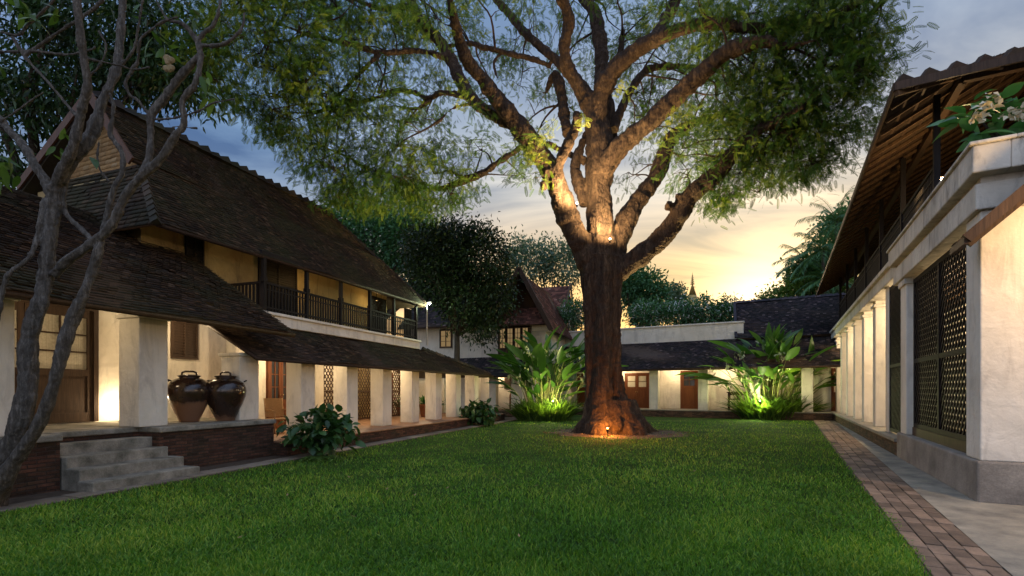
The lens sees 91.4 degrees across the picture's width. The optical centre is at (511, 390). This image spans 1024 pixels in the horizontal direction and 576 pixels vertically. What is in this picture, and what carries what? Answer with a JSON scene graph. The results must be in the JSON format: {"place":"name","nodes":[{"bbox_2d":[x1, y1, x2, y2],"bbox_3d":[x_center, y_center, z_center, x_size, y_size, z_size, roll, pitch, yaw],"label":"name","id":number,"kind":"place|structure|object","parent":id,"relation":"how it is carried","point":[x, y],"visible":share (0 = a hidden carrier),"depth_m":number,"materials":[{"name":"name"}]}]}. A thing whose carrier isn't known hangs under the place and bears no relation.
{"place":"outdoors","nodes":[
{"label":"outdoors","id":0,"kind":"place"},
{"bbox_2d":[0,417,515,513],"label":"stone path","id":1,"kind":"structure","parent":0,"point":[36,496],"depth_m":10.11,"materials":[{"name":"grey stone"}]},
{"bbox_2d":[0,0,244,506],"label":"frangipani tree","id":2,"kind":"object","parent":1,"relation":"on","point":[25,427],"visible":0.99,"depth_m":6.69,"materials":[{"name":"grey plant"}]},
{"bbox_2d":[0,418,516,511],"bbox_3d":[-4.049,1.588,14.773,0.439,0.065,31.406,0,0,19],"label":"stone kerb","id":3,"kind":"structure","parent":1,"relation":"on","point":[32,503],"depth_m":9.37,"materials":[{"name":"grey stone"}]},
{"bbox_2d":[401,267,572,416],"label":"gabled house","id":4,"kind":"structure","parent":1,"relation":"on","point":[537,305],"depth_m":32.30,"materials":[{"name":"paint"}]},
{"bbox_2d":[439,329,451,347],"bbox_3d":[-4.413,-3.450,33.321,0.923,1.240,0.080,0,0,19],"label":"window","id":5,"kind":"structure","parent":4,"relation":"in","point":[444,342],"depth_m":33.33,"materials":[{"name":"beige glass"}]},
{"bbox_2d":[499,328,505,348],"bbox_3d":[-0.599,-3.275,31.453,0.460,1.320,0.080,0,0,19],"label":"window","id":6,"kind":"structure","parent":4,"relation":"in","point":[501,346],"depth_m":31.45,"materials":[{"name":"beige glass"}]},
{"bbox_2d":[506,327,513,348],"bbox_3d":[-0.125,-3.275,31.293,0.460,1.320,0.080,0,0,19],"label":"window","id":7,"kind":"structure","parent":4,"relation":"in","point":[510,331],"depth_m":31.31,"materials":[{"name":"beige glass"}]},
{"bbox_2d":[514,327,520,347],"bbox_3d":[0.349,-3.275,31.133,0.460,1.320,0.080,0,0,19],"label":"window","id":8,"kind":"structure","parent":4,"relation":"in","point":[517,330],"depth_m":31.14,"materials":[{"name":"beige glass"}]},
{"bbox_2d":[522,327,528,342],"bbox_3d":[0.823,-3.275,30.973,0.460,1.320,0.080,0,0,19],"label":"window","id":9,"kind":"structure","parent":4,"relation":"in","point":[523,328],"depth_m":30.99,"materials":[{"name":"beige glass"}]},
{"bbox_2d":[390,206,525,360],"bbox_3d":[-2.976,-4.348,26.049,7.522,11.106,5.746,0,0,0],"label":"dark tree","id":10,"kind":"object","parent":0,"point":[452,274],"visible":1,"depth_m":25.07,"materials":[{"name":"green plant"}]},
{"bbox_2d":[0,415,931,575],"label":"lawn","id":11,"kind":"structure","parent":0,"point":[577,418],"depth_m":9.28,"materials":[{"name":"plant"}]},
{"bbox_2d":[276,403,366,455],"bbox_3d":[-4.576,0.999,12.092,2.108,1.428,1.695,0,0,0],"label":"shrub","id":12,"kind":"object","parent":11,"relation":"on","point":[316,439],"visible":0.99,"depth_m":11.74,"materials":[{"name":"green plant"}]},
{"bbox_2d":[299,454,345,463],"bbox_3d":[-4.352,1.620,11.393,1.257,0.261,1.234,0,0,0],"label":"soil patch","id":13,"kind":"object","parent":11,"relation":"on","point":[322,457],"visible":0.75,"depth_m":11.26,"materials":[{"name":"green plant"}]},
{"bbox_2d":[459,398,500,425],"bbox_3d":[-1.455,1.061,22.482,1.937,1.476,1.696,0,0,0],"label":"shrub","id":14,"kind":"object","parent":11,"relation":"on","point":[479,412],"visible":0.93,"depth_m":22.26,"materials":[{"name":"green plant"}]},
{"bbox_2d":[497,393,583,420],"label":"lily turf","id":15,"kind":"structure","parent":11,"relation":"on","point":[545,410],"depth_m":25.93,"materials":[{"name":"green plant"}]},
{"bbox_2d":[151,0,938,435],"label":"tamarind tree","id":16,"kind":"object","parent":11,"relation":"on","point":[763,134],"visible":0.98,"depth_m":17.84,"materials":[{"name":"green plant"}]},
{"bbox_2d":[486,326,626,405],"bbox_3d":[1.962,-0.883,27.053,6.714,4.981,5.404,0,0,-17],"label":"ginger clump","id":17,"kind":"object","parent":11,"relation":"on","point":[534,355],"visible":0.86,"depth_m":26.48,"materials":[{"name":"green plant"}]},
{"bbox_2d":[549,429,689,438],"bbox_3d":[3.959,1.594,18.699,5.222,0.001,4.723,0,0,0],"label":"earth ring","id":18,"kind":"object","parent":11,"relation":"on","point":[629,436],"visible":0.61,"depth_m":17.66,"materials":[{"name":"brown soil"}]},
{"bbox_2d":[543,428,692,437],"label":"leaf litter","id":19,"kind":"object","parent":18,"relation":"on","point":[619,435],"visible":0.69,"depth_m":17.79,"materials":[{"name":"brown plant"}]},
{"bbox_2d":[716,389,836,419],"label":"lily turf","id":20,"kind":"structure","parent":11,"relation":"on","point":[774,409],"depth_m":27.17,"materials":[{"name":"green plant"}]},
{"bbox_2d":[0,0,1023,351],"label":"sky","id":21,"kind":"structure","parent":0,"point":[739,258],"materials":[{"name":"blue"}]},
{"bbox_2d":[675,322,839,403],"bbox_3d":[14.807,-1.075,28.021,9.724,5.371,6.468,0,0,0],"label":"ginger clump","id":22,"kind":"object","parent":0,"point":[776,344],"visible":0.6,"depth_m":27.75,"materials":[{"name":"green plant"}]},
{"bbox_2d":[505,416,1012,575],"bbox_3d":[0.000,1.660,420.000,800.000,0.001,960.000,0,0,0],"label":"ground","id":23,"kind":"structure","parent":0,"point":[926,500],"depth_m":6.55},
{"bbox_2d":[0,0,244,190],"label":"shade tree","id":24,"kind":"object","parent":23,"relation":"on","point":[145,88],"visible":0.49,"depth_m":16.34,"materials":[{"name":"green plant"}]},
{"bbox_2d":[0,91,505,497],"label":"courtyard house","id":25,"kind":"structure","parent":23,"relation":"on","point":[213,264],"depth_m":12.45,"materials":[{"name":"paint"}]},
{"bbox_2d":[14,300,98,423],"bbox_3d":[-9.608,-0.570,9.839,0.100,2.500,2.600,0,0,19],"label":"door","id":26,"kind":"structure","parent":25,"relation":"in","point":[78,394],"depth_m":10.63,"materials":[{"name":"brown wood"}]},
{"bbox_2d":[168,370,209,421],"bbox_3d":[-7.176,0.129,11.104,0.870,1.142,0.870,0,0,0],"label":"water jar","id":27,"kind":"object","parent":25,"relation":"on","point":[188,396],"visible":0.92,"depth_m":10.84,"materials":[{"name":"brown ceramic"}]},
{"bbox_2d":[208,371,246,420],"bbox_3d":[-6.612,0.129,11.524,0.870,1.142,0.870,0,0,0],"label":"water jar","id":28,"kind":"object","parent":25,"relation":"on","point":[227,395],"visible":0.91,"depth_m":11.27,"materials":[{"name":"brown ceramic"}]},
{"bbox_2d":[264,398,285,433],"bbox_3d":[-6.756,0.730,14.461,0.661,1.004,0.581,0,0,38],"label":"cane armchair","id":29,"kind":"object","parent":25,"relation":"on","point":[273,407],"visible":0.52,"depth_m":14.57,"materials":[{"name":"brown wicker"}]},
{"bbox_2d":[266,361,285,428],"bbox_3d":[-7.469,0.050,16.162,0.110,2.340,1.150,0,0,19],"label":"door","id":30,"kind":"structure","parent":25,"relation":"in","point":[275,371],"depth_m":16.02,"materials":[{"name":"red wood"}]},
{"bbox_2d":[419,395,424,416],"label":"potted plant","id":31,"kind":"object","parent":25,"relation":"on","point":[422,406],"visible":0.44,"depth_m":23.08,"materials":[{"name":"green plant"}]},
{"bbox_2d":[426,299,431,344],"bbox_3d":[-3.710,-3.030,22.232,0.304,2.021,0.214,0,0,16],"label":"pole lamp","id":32,"kind":"object","parent":25,"relation":"on","point":[429,301],"visible":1,"depth_m":22.32,"materials":[{"name":"grey metal"}]},
{"bbox_2d":[316,184,446,316],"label":"broadleaf tree","id":33,"kind":"object","parent":23,"relation":"on","point":[386,239],"visible":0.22,"depth_m":41.65,"materials":[{"name":"green plant"}]},
{"bbox_2d":[494,225,580,294],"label":"airy tree","id":34,"kind":"object","parent":23,"relation":"on","point":[545,262],"visible":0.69,"depth_m":56.66,"materials":[{"name":"green plant"}]},
{"bbox_2d":[532,283,580,331],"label":"distant house","id":35,"kind":"structure","parent":23,"relation":"on","point":[559,293],"depth_m":44.35,"materials":[{"name":"red ceramic"}]},
{"bbox_2d":[557,295,583,330],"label":"flowering bush","id":36,"kind":"object","parent":23,"relation":"on","point":[566,314],"visible":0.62,"depth_m":36.11,"materials":[{"name":"green plant"}]},
{"bbox_2d":[622,295,675,327],"bbox_3d":[10.004,-2.619,36.505,3.957,8.637,3.009,0,0,0],"label":"flowering bush","id":37,"kind":"object","parent":23,"relation":"on","point":[646,315],"visible":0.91,"depth_m":36.11,"materials":[{"name":"green plant"}]},
{"bbox_2d":[621,261,689,326],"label":"rounded tree","id":38,"kind":"object","parent":23,"relation":"on","point":[636,287],"visible":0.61,"depth_m":60.09,"materials":[{"name":"green plant"}]},
{"bbox_2d":[665,279,690,324],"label":"slender tree","id":39,"kind":"object","parent":23,"relation":"on","point":[678,294],"visible":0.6,"depth_m":51.88,"materials":[{"name":"green plant"}]},
{"bbox_2d":[659,295,704,324],"bbox_3d":[12.290,-2.682,36.536,3.808,8.764,2.858,0,0,0],"label":"flowering bush","id":40,"kind":"object","parent":23,"relation":"on","point":[678,309],"visible":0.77,"depth_m":35.99,"materials":[{"name":"green plant"}]},
{"bbox_2d":[540,293,845,420],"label":"wing","id":41,"kind":"structure","parent":23,"relation":"on","point":[655,359],"depth_m":30.68,"materials":[{"name":"white paint"}]},
{"bbox_2d":[577,374,584,406],"bbox_3d":[5.222,0.005,34.828,1.419,2.310,0.100,0,0,28],"label":"door","id":42,"kind":"structure","parent":41,"relation":"in","point":[582,395],"depth_m":35.04,"materials":[{"name":"red wood"}]},
{"bbox_2d":[625,373,648,407],"bbox_3d":[8.293,0.005,33.178,1.620,2.310,0.100,0,0,28],"label":"door","id":43,"kind":"structure","parent":41,"relation":"in","point":[636,384],"depth_m":33.14,"materials":[{"name":"red wood"}]},
{"bbox_2d":[680,370,697,408],"bbox_3d":[11.209,-0.045,31.610,1.056,2.410,0.100,0,0,28],"label":"door","id":44,"kind":"structure","parent":41,"relation":"in","point":[688,388],"depth_m":31.63,"materials":[{"name":"red wood"}]},
{"bbox_2d":[727,392,762,407],"bbox_3d":[13.929,0.625,29.297,2.437,1.090,0.440,0,0,28],"label":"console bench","id":45,"kind":"object","parent":41,"relation":"on","point":[729,395],"visible":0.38,"depth_m":29.53,"materials":[{"name":"brown wood"}]},
{"bbox_2d":[831,368,835,410],"bbox_3d":[18.170,-0.045,27.869,0.616,2.410,0.100,0,0,28],"label":"door","id":46,"kind":"structure","parent":41,"relation":"in","point":[833,370],"depth_m":27.95,"materials":[{"name":"red wood"}]},
{"bbox_2d":[689,272,697,323],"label":"temple spire","id":47,"kind":"structure","parent":23,"relation":"on","point":[692,291],"depth_m":129.44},
{"bbox_2d":[681,290,732,323],"bbox_3d":[14.068,-2.842,36.598,4.130,9.084,2.999,0,0,0],"label":"flowering bush","id":48,"kind":"object","parent":23,"relation":"on","point":[709,308],"visible":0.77,"depth_m":35.89,"materials":[{"name":"green plant"}]},
{"bbox_2d":[711,291,743,322],"bbox_3d":[15.819,-2.748,36.546,3.125,8.896,2.712,0,0,0],"label":"flowering bush","id":49,"kind":"object","parent":23,"relation":"on","point":[730,315],"visible":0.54,"depth_m":36.02,"materials":[{"name":"green plant"}]},
{"bbox_2d":[771,233,827,292],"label":"palm tree","id":50,"kind":"object","parent":23,"relation":"on","point":[786,261],"visible":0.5,"depth_m":46.11,"materials":[{"name":"green plant"}]},
{"bbox_2d":[751,252,857,299],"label":"shrubby tree","id":51,"kind":"object","parent":23,"relation":"on","point":[790,289],"visible":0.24,"depth_m":45.32,"materials":[{"name":"green plant"}]},
{"bbox_2d":[781,223,841,293],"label":"palm tree","id":52,"kind":"object","parent":23,"relation":"on","point":[822,254],"visible":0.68,"depth_m":42.94,"materials":[{"name":"green plant"}]},
{"bbox_2d":[775,196,850,289],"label":"dark broadleaf tree","id":53,"kind":"object","parent":23,"relation":"on","point":[826,214],"visible":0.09,"depth_m":47.98,"materials":[{"name":"green plant"}]},
{"bbox_2d":[792,258,851,295],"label":"palm tree","id":54,"kind":"object","parent":23,"relation":"on","point":[813,283],"visible":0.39,"depth_m":42.42,"materials":[{"name":"green plant"}]},
{"bbox_2d":[796,185,854,291],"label":"palm tree","id":55,"kind":"object","parent":23,"relation":"on","point":[839,220],"visible":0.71,"depth_m":43.93,"materials":[{"name":"green plant"}]},
{"bbox_2d":[838,423,1023,575],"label":"concrete apron","id":56,"kind":"object","parent":23,"relation":"on","point":[995,531],"depth_m":6.40,"materials":[{"name":"grey concrete"}]},
{"bbox_2d":[816,47,1023,505],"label":"verandah house","id":57,"kind":"structure","parent":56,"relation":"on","point":[939,393],"depth_m":9.45,"materials":[{"name":"paint"}]},
{"bbox_2d":[927,82,1023,152],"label":"flowering plant","id":58,"kind":"object","parent":57,"relation":"on","point":[982,109],"visible":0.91,"depth_m":7.32,"materials":[{"name":"green plant"}]},
{"bbox_2d":[813,420,1011,575],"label":"brick path","id":59,"kind":"structure","parent":0,"point":[915,510],"depth_m":6.11,"materials":[{"name":"brick"}]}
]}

